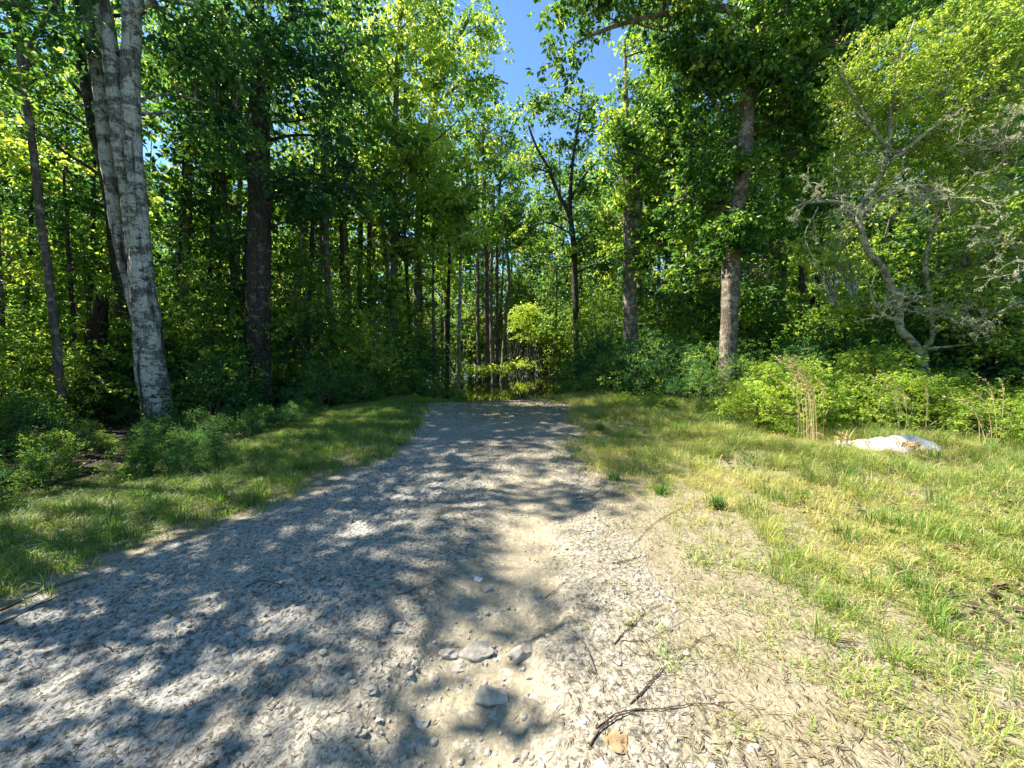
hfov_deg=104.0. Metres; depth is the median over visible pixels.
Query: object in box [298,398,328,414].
shrub
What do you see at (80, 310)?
sapling
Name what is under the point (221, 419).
shrub
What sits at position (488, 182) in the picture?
slender tree
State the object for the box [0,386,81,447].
shrub
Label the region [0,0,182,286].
background tree
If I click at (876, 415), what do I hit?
shrub
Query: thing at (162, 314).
shrub
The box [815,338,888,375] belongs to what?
shrub
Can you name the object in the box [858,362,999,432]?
shrub
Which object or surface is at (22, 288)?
sapling
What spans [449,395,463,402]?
shrub
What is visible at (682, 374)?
shrub
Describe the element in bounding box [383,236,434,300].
background tree
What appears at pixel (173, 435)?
shrub
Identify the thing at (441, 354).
shrub
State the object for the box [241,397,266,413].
shrub
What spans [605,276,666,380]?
sapling
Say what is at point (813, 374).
shrub
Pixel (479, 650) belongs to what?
stone
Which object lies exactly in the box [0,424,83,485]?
shrub
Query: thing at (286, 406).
shrub
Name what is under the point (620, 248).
background tree
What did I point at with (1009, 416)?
shrub
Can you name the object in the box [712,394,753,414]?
shrub
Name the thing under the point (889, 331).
shrub
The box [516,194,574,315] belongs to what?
background tree
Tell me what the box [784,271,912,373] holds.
sapling
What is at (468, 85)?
leafy tree
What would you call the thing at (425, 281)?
background tree
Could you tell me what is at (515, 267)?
background tree
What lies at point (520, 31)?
sky
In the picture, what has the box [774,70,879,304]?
background tree
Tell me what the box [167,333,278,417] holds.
shrub
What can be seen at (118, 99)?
forked tree
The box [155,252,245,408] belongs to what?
sapling
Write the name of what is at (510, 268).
background tree
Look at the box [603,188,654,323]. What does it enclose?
background tree
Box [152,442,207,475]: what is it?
shrub
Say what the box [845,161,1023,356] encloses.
sapling
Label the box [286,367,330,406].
shrub
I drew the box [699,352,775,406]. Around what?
shrub
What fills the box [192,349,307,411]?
shrub
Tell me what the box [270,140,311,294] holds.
background tree
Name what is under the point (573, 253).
gap tree
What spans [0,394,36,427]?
shrub
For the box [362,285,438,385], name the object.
sapling
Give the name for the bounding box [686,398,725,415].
shrub
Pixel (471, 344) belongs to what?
sapling
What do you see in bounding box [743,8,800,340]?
woodland tree
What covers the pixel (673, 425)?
grass tuft
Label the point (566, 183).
background tree
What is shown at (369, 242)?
slender tree
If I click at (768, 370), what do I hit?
shrub
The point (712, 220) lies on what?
slender tree
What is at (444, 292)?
background tree
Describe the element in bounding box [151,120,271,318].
understorey tree
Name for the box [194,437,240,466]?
shrub
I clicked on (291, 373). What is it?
shrub
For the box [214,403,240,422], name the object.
shrub
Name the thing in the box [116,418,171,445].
shrub
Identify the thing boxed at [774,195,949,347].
sapling
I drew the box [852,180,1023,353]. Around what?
sapling
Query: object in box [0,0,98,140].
verge tree
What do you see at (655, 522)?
fallen twig
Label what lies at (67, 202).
understorey tree
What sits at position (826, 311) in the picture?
sapling
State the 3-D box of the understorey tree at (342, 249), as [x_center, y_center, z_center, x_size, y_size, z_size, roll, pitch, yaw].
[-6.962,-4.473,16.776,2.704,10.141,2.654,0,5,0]
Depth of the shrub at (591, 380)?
12.99 m
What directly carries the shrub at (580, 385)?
on the forest floor
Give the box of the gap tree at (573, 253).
[496,80,622,383]
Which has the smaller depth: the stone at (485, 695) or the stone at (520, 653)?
the stone at (485, 695)
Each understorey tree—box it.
[0,103,74,422]
[0,108,97,372]
[0,157,110,413]
[2,84,97,345]
[31,57,146,358]
[56,134,166,322]
[144,150,232,324]
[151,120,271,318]
[170,100,245,292]
[205,210,283,406]
[271,151,352,357]
[282,125,337,354]
[329,156,369,363]
[338,117,379,368]
[379,200,432,389]
[422,220,475,385]
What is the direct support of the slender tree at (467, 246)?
on the forest floor
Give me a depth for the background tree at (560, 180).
34.41 m
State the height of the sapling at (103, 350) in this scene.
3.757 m
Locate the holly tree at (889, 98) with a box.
[769,0,1023,420]
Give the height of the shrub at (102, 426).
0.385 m
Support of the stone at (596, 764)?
on the dirt track
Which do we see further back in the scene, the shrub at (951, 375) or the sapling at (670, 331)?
the sapling at (670, 331)
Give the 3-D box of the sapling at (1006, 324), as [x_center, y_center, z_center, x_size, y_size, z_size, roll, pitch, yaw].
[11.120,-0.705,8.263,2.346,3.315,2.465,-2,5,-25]
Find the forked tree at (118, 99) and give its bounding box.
[71,0,314,423]
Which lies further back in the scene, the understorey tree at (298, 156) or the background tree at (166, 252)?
the background tree at (166, 252)
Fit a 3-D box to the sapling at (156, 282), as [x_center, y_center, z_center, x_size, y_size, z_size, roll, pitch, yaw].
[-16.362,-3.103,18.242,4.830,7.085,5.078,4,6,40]
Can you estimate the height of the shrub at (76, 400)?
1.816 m
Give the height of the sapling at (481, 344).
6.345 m
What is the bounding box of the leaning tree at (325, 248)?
[270,0,393,360]
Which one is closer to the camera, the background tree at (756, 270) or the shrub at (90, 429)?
the shrub at (90, 429)
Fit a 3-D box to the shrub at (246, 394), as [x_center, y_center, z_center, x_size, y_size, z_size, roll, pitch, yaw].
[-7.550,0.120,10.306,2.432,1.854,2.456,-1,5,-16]
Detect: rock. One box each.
[834,438,884,452]
[867,435,946,454]
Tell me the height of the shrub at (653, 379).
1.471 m
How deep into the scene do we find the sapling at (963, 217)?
13.04 m
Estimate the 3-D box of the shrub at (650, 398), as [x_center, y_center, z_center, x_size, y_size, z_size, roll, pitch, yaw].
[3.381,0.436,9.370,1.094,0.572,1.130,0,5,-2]
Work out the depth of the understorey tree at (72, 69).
12.55 m
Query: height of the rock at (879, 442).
0.212 m
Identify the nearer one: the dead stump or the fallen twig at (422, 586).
the fallen twig at (422, 586)
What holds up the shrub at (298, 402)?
on the forest floor
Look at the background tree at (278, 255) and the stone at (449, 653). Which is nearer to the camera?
the stone at (449, 653)
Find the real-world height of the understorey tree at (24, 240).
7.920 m
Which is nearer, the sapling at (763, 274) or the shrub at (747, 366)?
the shrub at (747, 366)
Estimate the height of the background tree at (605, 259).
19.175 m
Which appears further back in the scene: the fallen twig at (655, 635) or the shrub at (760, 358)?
the shrub at (760, 358)
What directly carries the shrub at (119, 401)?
on the forest floor
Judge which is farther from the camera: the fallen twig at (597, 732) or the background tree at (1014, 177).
the background tree at (1014, 177)
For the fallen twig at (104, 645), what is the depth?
2.14 m
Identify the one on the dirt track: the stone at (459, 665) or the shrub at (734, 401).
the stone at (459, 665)
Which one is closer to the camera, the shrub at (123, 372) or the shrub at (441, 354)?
the shrub at (123, 372)
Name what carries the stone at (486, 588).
on the dirt track
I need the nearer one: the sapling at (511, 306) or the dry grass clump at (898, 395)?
the dry grass clump at (898, 395)
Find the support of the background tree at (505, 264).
on the forest floor
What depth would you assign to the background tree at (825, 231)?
24.77 m
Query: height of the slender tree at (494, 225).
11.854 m
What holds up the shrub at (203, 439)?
on the forest floor
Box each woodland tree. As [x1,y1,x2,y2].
[728,0,827,334]
[733,8,804,337]
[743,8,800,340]
[757,0,933,346]
[762,10,860,334]
[775,0,957,322]
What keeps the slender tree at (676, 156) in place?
on the forest floor
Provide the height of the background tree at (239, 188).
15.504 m
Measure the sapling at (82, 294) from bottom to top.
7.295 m
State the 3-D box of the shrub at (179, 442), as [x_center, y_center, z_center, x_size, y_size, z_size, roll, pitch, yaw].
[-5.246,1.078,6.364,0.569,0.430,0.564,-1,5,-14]
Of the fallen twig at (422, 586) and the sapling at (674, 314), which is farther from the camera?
the sapling at (674, 314)
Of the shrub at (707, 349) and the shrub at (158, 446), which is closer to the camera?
the shrub at (158, 446)
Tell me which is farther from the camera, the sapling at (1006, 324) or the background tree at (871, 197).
the background tree at (871, 197)
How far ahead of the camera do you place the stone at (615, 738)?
1.54 m
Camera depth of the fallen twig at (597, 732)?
1.62 m
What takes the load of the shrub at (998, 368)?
on the forest floor
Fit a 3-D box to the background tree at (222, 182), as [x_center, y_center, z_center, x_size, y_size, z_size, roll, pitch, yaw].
[-9.129,-5.746,12.998,5.032,13.281,5.058,-2,5,-22]
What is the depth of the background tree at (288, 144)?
19.86 m
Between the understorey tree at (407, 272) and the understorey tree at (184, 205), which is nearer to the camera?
the understorey tree at (184, 205)
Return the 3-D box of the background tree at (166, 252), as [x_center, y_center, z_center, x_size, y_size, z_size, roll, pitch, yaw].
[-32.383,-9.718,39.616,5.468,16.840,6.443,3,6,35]
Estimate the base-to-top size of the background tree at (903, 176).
14.183 m
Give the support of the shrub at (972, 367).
on the forest floor
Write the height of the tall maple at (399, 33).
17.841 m
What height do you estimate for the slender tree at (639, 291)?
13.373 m
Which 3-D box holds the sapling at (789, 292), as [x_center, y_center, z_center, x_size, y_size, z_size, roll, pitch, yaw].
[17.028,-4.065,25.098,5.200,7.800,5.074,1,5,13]
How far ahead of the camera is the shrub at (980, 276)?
10.46 m
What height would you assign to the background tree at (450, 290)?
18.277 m
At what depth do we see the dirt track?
2.19 m
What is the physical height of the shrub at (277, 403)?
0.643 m
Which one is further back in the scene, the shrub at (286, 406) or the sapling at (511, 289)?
the sapling at (511, 289)
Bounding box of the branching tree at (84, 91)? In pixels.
[0,0,189,413]
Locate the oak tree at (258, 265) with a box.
[142,0,397,409]
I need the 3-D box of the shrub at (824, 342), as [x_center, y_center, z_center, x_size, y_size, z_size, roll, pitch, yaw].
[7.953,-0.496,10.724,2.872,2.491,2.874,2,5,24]
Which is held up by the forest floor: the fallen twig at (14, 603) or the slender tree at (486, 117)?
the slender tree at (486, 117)
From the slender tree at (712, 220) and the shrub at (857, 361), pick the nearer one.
the shrub at (857, 361)
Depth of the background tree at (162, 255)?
44.67 m
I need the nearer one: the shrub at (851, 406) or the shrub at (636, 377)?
the shrub at (851, 406)
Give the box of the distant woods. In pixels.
[19,260,806,360]
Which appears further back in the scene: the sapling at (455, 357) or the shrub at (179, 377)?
the sapling at (455, 357)
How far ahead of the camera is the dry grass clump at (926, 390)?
6.75 m
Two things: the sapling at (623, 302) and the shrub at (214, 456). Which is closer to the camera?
the shrub at (214, 456)
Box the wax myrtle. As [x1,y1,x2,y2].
[502,301,607,374]
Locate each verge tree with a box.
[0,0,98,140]
[0,57,37,149]
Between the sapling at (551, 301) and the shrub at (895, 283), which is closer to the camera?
the shrub at (895, 283)
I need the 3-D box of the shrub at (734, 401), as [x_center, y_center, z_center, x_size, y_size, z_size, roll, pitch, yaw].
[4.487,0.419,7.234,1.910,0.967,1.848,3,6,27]
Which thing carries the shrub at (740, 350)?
on the forest floor
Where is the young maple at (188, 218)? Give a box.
[118,0,248,313]
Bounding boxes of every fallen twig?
[0,577,81,610]
[0,585,87,624]
[101,636,139,650]
[243,580,286,588]
[396,567,459,594]
[583,641,604,684]
[589,709,644,745]
[596,701,740,729]
[614,604,662,643]
[620,618,689,641]
[624,644,682,659]
[628,500,698,550]
[629,664,667,703]
[680,633,719,659]
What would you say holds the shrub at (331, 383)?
on the forest floor
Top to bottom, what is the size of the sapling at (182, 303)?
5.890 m
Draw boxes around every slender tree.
[270,136,361,358]
[271,169,346,401]
[333,110,408,344]
[400,133,479,388]
[410,133,503,395]
[440,79,526,378]
[444,106,511,377]
[471,193,537,379]
[479,129,546,377]
[490,199,560,380]
[610,84,702,354]
[611,137,722,369]
[641,124,735,354]
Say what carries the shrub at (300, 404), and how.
on the forest floor
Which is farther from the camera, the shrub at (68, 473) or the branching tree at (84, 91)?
the branching tree at (84, 91)
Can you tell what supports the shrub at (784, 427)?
on the forest floor
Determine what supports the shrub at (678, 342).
on the forest floor
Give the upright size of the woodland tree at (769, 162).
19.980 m
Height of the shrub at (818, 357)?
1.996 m
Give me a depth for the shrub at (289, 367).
13.70 m
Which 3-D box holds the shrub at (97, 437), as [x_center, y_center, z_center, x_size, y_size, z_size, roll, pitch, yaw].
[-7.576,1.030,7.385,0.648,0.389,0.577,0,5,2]
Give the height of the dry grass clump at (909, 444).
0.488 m
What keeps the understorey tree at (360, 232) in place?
on the forest floor
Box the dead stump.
[84,292,116,422]
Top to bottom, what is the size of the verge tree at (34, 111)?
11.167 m
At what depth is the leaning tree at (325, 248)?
14.37 m
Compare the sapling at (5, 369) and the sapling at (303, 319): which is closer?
the sapling at (5, 369)
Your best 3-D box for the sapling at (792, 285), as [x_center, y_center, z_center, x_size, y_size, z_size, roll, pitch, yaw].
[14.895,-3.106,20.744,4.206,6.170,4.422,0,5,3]
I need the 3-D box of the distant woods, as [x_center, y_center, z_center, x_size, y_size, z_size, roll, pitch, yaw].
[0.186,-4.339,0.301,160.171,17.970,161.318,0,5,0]
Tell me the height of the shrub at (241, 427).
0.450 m
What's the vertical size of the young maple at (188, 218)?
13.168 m
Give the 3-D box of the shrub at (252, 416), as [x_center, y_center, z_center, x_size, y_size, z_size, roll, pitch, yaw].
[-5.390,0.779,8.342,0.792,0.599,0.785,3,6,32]
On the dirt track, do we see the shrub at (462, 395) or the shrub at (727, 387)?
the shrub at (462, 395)
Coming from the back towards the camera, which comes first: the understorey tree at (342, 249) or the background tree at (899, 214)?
the background tree at (899, 214)
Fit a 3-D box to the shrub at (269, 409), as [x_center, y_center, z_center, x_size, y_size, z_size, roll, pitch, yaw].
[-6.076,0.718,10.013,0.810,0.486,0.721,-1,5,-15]
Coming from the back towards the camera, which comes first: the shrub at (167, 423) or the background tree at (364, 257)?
the background tree at (364, 257)
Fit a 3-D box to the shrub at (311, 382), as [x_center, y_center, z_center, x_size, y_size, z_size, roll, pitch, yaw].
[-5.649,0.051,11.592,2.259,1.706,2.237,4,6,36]
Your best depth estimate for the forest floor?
2.22 m
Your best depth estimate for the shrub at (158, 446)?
6.62 m
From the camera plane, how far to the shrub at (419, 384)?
14.58 m
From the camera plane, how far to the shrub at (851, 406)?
7.14 m
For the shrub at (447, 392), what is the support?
on the forest floor
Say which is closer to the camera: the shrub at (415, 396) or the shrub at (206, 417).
the shrub at (206, 417)
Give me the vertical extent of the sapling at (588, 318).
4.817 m
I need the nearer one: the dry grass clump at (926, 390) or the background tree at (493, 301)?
the dry grass clump at (926, 390)
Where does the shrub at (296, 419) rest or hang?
on the forest floor
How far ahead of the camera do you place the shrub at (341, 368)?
12.59 m
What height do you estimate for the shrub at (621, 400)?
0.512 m
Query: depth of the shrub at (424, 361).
16.91 m
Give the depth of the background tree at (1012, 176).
14.89 m
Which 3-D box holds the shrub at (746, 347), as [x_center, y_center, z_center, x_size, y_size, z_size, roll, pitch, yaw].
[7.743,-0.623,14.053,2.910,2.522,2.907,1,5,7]
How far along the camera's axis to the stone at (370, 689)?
1.80 m
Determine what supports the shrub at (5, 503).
on the forest floor
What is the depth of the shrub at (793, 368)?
9.43 m
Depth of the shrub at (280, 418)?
8.64 m
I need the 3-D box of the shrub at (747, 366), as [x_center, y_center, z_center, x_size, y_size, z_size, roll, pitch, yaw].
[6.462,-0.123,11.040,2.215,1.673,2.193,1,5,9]
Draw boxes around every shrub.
[0,385,83,441]
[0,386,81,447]
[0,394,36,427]
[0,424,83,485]
[0,433,15,452]
[0,444,89,500]
[0,465,19,485]
[0,480,38,510]
[4,391,75,423]
[8,429,94,464]
[9,359,50,404]
[14,369,77,410]
[29,397,87,428]
[34,363,138,421]
[37,312,228,408]
[45,323,198,422]
[63,418,109,442]
[64,419,105,437]
[66,333,269,423]
[76,429,122,451]
[90,436,163,483]
[93,374,139,424]
[104,436,180,480]
[108,401,140,426]
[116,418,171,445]
[118,321,277,419]
[124,274,299,413]
[124,438,166,463]
[127,421,154,441]
[130,421,172,451]
[131,408,174,427]
[136,417,190,449]
[137,417,191,446]
[140,434,164,450]
[148,357,261,426]
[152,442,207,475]
[154,427,191,448]
[156,409,188,427]
[162,439,200,458]
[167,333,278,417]
[178,407,216,434]
[181,427,203,447]
[181,433,200,449]
[185,418,237,452]
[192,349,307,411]
[194,433,217,450]
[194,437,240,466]
[197,410,241,437]
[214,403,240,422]
[218,409,237,424]
[225,417,266,438]
[233,409,274,432]
[235,402,272,431]
[241,359,313,408]
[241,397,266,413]
[248,420,269,435]
[253,403,285,424]
[254,403,278,421]
[267,405,292,427]
[273,348,325,401]
[274,402,293,420]
[275,395,295,406]
[276,356,365,407]
[277,401,305,417]
[283,411,308,426]
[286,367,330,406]
[286,395,306,409]
[287,405,310,426]
[291,397,309,412]
[295,351,361,408]
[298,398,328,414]
[308,359,353,405]
[325,368,380,406]
[330,345,393,400]
[343,367,389,401]
[352,327,429,385]
[352,373,395,397]
[360,365,397,398]
[377,354,441,396]
[381,335,447,393]
[396,365,435,396]
[401,334,451,388]
[404,325,456,379]
[405,393,421,398]
[417,375,460,397]
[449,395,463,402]
[453,390,467,401]
[455,361,518,381]
[549,355,593,395]
[557,389,567,395]
[561,324,633,390]
[568,368,612,393]
[569,340,623,386]
[577,349,641,396]
[589,342,656,392]
[589,348,645,389]
[593,323,699,399]
[605,391,640,406]
[617,362,659,395]
[627,359,684,395]
[632,328,713,399]
[637,390,681,411]
[647,340,724,399]
[664,357,739,403]
[670,340,750,400]
[682,341,747,397]
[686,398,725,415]
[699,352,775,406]
[701,380,825,437]
[704,336,763,394]
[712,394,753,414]
[717,350,766,389]
[725,349,870,428]
[739,350,782,396]
[748,335,788,359]
[752,333,839,411]
[752,379,821,414]
[761,342,823,362]
[764,319,871,375]
[765,420,809,440]
[766,352,833,397]
[783,368,871,420]
[788,376,884,428]
[807,327,911,380]
[812,373,936,430]
[814,335,972,419]
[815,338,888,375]
[828,350,906,412]
[832,257,1009,389]
[857,282,1023,419]
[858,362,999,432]
[883,256,1023,406]
[888,235,1023,351]
[892,361,1005,423]
[920,378,1023,434]
[930,398,1023,449]
[934,292,1022,386]
[944,343,1020,392]
[969,366,1023,418]
[978,282,1023,407]
[984,403,1023,436]
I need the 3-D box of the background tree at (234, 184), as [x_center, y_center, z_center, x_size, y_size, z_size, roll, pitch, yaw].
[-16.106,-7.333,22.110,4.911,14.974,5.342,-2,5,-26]
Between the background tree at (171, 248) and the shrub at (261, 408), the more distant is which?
the background tree at (171, 248)
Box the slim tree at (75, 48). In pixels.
[0,0,120,429]
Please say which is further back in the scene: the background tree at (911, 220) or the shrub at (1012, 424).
the background tree at (911, 220)
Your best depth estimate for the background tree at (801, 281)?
16.80 m
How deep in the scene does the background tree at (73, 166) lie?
14.57 m
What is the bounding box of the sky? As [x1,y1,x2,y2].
[0,0,1023,351]
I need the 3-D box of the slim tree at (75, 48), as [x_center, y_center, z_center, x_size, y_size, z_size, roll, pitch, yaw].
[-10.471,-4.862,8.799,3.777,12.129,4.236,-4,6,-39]
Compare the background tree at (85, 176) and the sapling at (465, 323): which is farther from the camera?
the sapling at (465, 323)
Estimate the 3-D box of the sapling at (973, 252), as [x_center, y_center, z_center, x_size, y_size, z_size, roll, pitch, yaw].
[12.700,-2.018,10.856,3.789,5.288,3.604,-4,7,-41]
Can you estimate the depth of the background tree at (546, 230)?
37.17 m
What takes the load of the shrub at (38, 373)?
on the forest floor
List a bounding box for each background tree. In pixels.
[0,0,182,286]
[0,27,88,333]
[4,121,98,310]
[35,94,179,316]
[40,113,161,287]
[46,129,153,323]
[141,3,306,405]
[141,20,278,294]
[143,0,295,296]
[145,140,205,308]
[149,143,246,292]
[150,161,201,304]
[152,185,172,301]
[154,241,193,291]
[155,236,176,294]
[241,197,297,343]
[270,98,349,311]
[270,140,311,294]
[272,21,390,365]
[272,159,350,306]
[293,19,420,345]
[306,39,439,391]
[316,225,364,329]
[347,209,402,331]
[349,202,380,316]
[375,77,458,329]
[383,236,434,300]
[403,219,475,368]
[409,138,501,379]
[422,235,469,322]
[446,216,506,343]
[451,232,481,359]
[463,243,506,331]
[471,275,505,346]
[473,193,529,366]
[488,188,531,356]
[501,251,530,359]
[503,175,561,357]
[510,262,552,344]
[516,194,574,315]
[522,198,590,373]
[531,157,609,340]
[551,273,571,309]
[552,155,609,316]
[553,266,588,319]
[562,201,622,367]
[572,153,622,309]
[578,213,618,328]
[580,201,652,328]
[583,200,621,314]
[602,87,718,330]
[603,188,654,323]
[605,206,663,318]
[607,66,759,358]
[609,149,669,349]
[655,108,781,344]
[709,86,792,328]
[742,198,793,319]
[762,38,909,335]
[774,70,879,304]
[775,197,853,286]
[778,115,863,295]
[820,76,988,307]
[822,118,930,317]
[824,124,910,285]
[843,199,891,291]
[867,0,1023,266]
[872,2,1023,283]
[881,191,920,278]
[901,157,1014,271]
[915,1,1023,293]
[922,109,1023,268]
[996,112,1023,237]
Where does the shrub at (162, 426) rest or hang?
on the forest floor
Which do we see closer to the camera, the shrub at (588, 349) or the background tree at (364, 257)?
the shrub at (588, 349)
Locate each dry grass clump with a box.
[774,354,828,443]
[831,429,855,448]
[863,370,912,436]
[889,433,926,456]
[924,386,943,427]
[944,391,992,440]
[973,373,1009,444]
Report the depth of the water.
20.84 m
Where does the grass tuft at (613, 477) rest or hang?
on the forest floor
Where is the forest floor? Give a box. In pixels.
[0,355,1023,767]
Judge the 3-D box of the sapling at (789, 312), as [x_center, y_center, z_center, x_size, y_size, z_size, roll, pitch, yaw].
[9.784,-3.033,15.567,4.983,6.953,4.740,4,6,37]
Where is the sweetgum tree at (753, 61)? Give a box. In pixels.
[526,0,1008,398]
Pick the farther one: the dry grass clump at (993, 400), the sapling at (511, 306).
the sapling at (511, 306)
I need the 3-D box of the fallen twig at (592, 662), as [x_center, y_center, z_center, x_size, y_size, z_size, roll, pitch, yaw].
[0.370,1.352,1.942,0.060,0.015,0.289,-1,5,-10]
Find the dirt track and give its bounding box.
[0,400,820,767]
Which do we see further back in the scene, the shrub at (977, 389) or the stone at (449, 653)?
the shrub at (977, 389)
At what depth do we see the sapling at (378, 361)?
13.75 m
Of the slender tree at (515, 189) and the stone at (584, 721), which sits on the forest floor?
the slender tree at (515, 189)
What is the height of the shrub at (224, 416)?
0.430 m
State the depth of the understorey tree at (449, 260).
20.72 m
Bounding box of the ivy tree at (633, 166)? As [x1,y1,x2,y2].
[574,0,698,363]
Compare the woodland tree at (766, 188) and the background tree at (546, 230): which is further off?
the background tree at (546, 230)
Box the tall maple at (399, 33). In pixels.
[305,0,476,390]
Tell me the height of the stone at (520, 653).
0.092 m
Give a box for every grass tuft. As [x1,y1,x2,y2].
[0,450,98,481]
[285,458,313,473]
[592,420,612,432]
[603,471,625,481]
[647,480,670,496]
[670,421,686,433]
[703,494,729,510]
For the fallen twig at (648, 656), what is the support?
on the dirt track
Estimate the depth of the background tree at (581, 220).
35.54 m
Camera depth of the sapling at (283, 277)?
15.38 m
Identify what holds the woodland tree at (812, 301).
on the forest floor
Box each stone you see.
[362,683,377,694]
[390,621,406,633]
[411,717,429,728]
[437,648,459,659]
[449,659,466,672]
[459,639,493,662]
[474,576,482,581]
[474,684,507,706]
[480,585,493,592]
[508,640,531,664]
[581,719,587,724]
[591,757,606,767]
[603,730,627,753]
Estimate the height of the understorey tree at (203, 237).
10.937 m
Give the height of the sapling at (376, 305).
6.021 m
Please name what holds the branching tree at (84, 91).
on the forest floor
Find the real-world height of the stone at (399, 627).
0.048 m
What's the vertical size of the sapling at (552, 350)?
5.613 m
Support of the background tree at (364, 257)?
on the forest floor
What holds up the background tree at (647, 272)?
on the forest floor
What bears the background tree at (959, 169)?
on the forest floor
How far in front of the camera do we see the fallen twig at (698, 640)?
2.08 m
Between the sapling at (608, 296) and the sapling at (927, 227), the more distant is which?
the sapling at (608, 296)
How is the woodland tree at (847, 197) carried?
on the forest floor
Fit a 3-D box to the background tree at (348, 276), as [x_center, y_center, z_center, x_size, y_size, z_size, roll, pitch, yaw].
[-7.778,-7.709,18.169,5.924,16.383,5.514,2,5,21]
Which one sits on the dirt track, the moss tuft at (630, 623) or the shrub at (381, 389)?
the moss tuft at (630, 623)
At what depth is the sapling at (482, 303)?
36.75 m
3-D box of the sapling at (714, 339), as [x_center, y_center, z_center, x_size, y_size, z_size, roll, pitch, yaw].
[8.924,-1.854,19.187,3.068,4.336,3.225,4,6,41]
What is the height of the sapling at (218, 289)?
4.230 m
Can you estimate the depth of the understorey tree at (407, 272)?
17.62 m
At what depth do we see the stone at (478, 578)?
2.67 m
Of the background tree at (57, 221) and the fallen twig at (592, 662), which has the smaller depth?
the fallen twig at (592, 662)
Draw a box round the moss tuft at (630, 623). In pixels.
[625,620,634,626]
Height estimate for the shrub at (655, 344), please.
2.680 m
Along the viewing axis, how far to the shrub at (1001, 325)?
8.73 m
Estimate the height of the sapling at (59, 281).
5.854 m
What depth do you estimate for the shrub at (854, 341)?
9.63 m
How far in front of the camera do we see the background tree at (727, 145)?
18.16 m
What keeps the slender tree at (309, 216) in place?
on the forest floor
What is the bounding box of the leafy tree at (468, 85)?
[391,0,514,357]
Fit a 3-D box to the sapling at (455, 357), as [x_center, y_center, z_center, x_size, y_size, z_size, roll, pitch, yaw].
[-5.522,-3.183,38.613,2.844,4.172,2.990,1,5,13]
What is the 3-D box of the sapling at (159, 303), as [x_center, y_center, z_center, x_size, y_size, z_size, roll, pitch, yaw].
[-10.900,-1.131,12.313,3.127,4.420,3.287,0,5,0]
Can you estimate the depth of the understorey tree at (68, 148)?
11.86 m
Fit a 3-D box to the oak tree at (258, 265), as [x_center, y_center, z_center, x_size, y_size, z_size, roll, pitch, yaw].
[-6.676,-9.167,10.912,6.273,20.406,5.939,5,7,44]
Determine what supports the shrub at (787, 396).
on the forest floor
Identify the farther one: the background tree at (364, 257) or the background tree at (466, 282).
the background tree at (466, 282)
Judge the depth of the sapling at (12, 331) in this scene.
9.62 m
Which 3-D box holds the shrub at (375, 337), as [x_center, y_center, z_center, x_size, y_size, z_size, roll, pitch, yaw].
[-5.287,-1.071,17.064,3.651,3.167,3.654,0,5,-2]
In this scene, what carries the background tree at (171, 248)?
on the forest floor
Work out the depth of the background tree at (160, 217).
22.58 m
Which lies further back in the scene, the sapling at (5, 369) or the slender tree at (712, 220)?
the slender tree at (712, 220)
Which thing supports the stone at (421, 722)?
on the dirt track
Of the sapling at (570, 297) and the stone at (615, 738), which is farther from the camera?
the sapling at (570, 297)
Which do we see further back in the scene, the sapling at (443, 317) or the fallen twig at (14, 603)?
the sapling at (443, 317)
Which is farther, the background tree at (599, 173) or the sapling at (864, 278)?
the background tree at (599, 173)
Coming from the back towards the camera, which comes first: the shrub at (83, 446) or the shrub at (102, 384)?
the shrub at (102, 384)
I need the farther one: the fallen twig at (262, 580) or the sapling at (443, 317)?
the sapling at (443, 317)
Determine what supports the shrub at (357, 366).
on the forest floor
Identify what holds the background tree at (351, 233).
on the forest floor
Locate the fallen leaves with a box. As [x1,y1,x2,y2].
[0,395,1023,767]
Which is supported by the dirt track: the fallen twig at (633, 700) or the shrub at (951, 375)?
the fallen twig at (633, 700)
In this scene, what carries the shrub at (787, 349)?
on the forest floor
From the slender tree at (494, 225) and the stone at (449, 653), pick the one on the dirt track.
the stone at (449, 653)
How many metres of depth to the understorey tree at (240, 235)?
11.68 m
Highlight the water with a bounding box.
[418,361,585,401]
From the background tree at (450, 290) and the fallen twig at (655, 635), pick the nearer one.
the fallen twig at (655, 635)
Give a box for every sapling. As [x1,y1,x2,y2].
[0,203,91,378]
[0,210,169,398]
[0,279,78,422]
[0,300,108,432]
[0,338,29,402]
[1,177,107,374]
[25,283,173,424]
[39,212,179,349]
[39,295,84,360]
[76,246,172,308]
[107,218,294,410]
[109,280,187,352]
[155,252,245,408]
[162,268,278,419]
[226,230,364,401]
[232,247,372,405]
[270,229,372,372]
[316,245,430,396]
[324,235,411,354]
[326,306,410,398]
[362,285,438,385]
[365,269,440,375]
[376,270,451,378]
[404,283,465,368]
[427,326,456,370]
[438,276,499,369]
[443,288,494,366]
[449,335,467,369]
[450,268,516,367]
[450,305,489,369]
[475,272,526,367]
[481,293,537,369]
[493,268,557,370]
[494,295,540,369]
[516,281,566,369]
[520,311,551,368]
[531,277,565,368]
[537,299,584,370]
[537,322,563,370]
[545,272,592,359]
[551,273,615,378]
[557,286,623,377]
[561,270,623,383]
[583,291,620,362]
[603,270,655,349]
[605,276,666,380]
[620,264,710,374]
[637,267,718,388]
[643,266,715,362]
[663,303,718,360]
[695,226,831,363]
[696,250,807,360]
[708,270,803,364]
[758,259,808,338]
[762,277,879,354]
[765,293,841,348]
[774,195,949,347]
[775,266,826,335]
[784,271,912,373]
[825,261,891,327]
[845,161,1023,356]
[849,221,1013,383]
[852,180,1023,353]
[892,193,1023,294]
[897,200,1017,304]
[898,207,1023,340]
[905,233,1023,398]
[938,220,1023,367]
[977,285,1023,403]
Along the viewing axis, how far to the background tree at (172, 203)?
18.13 m

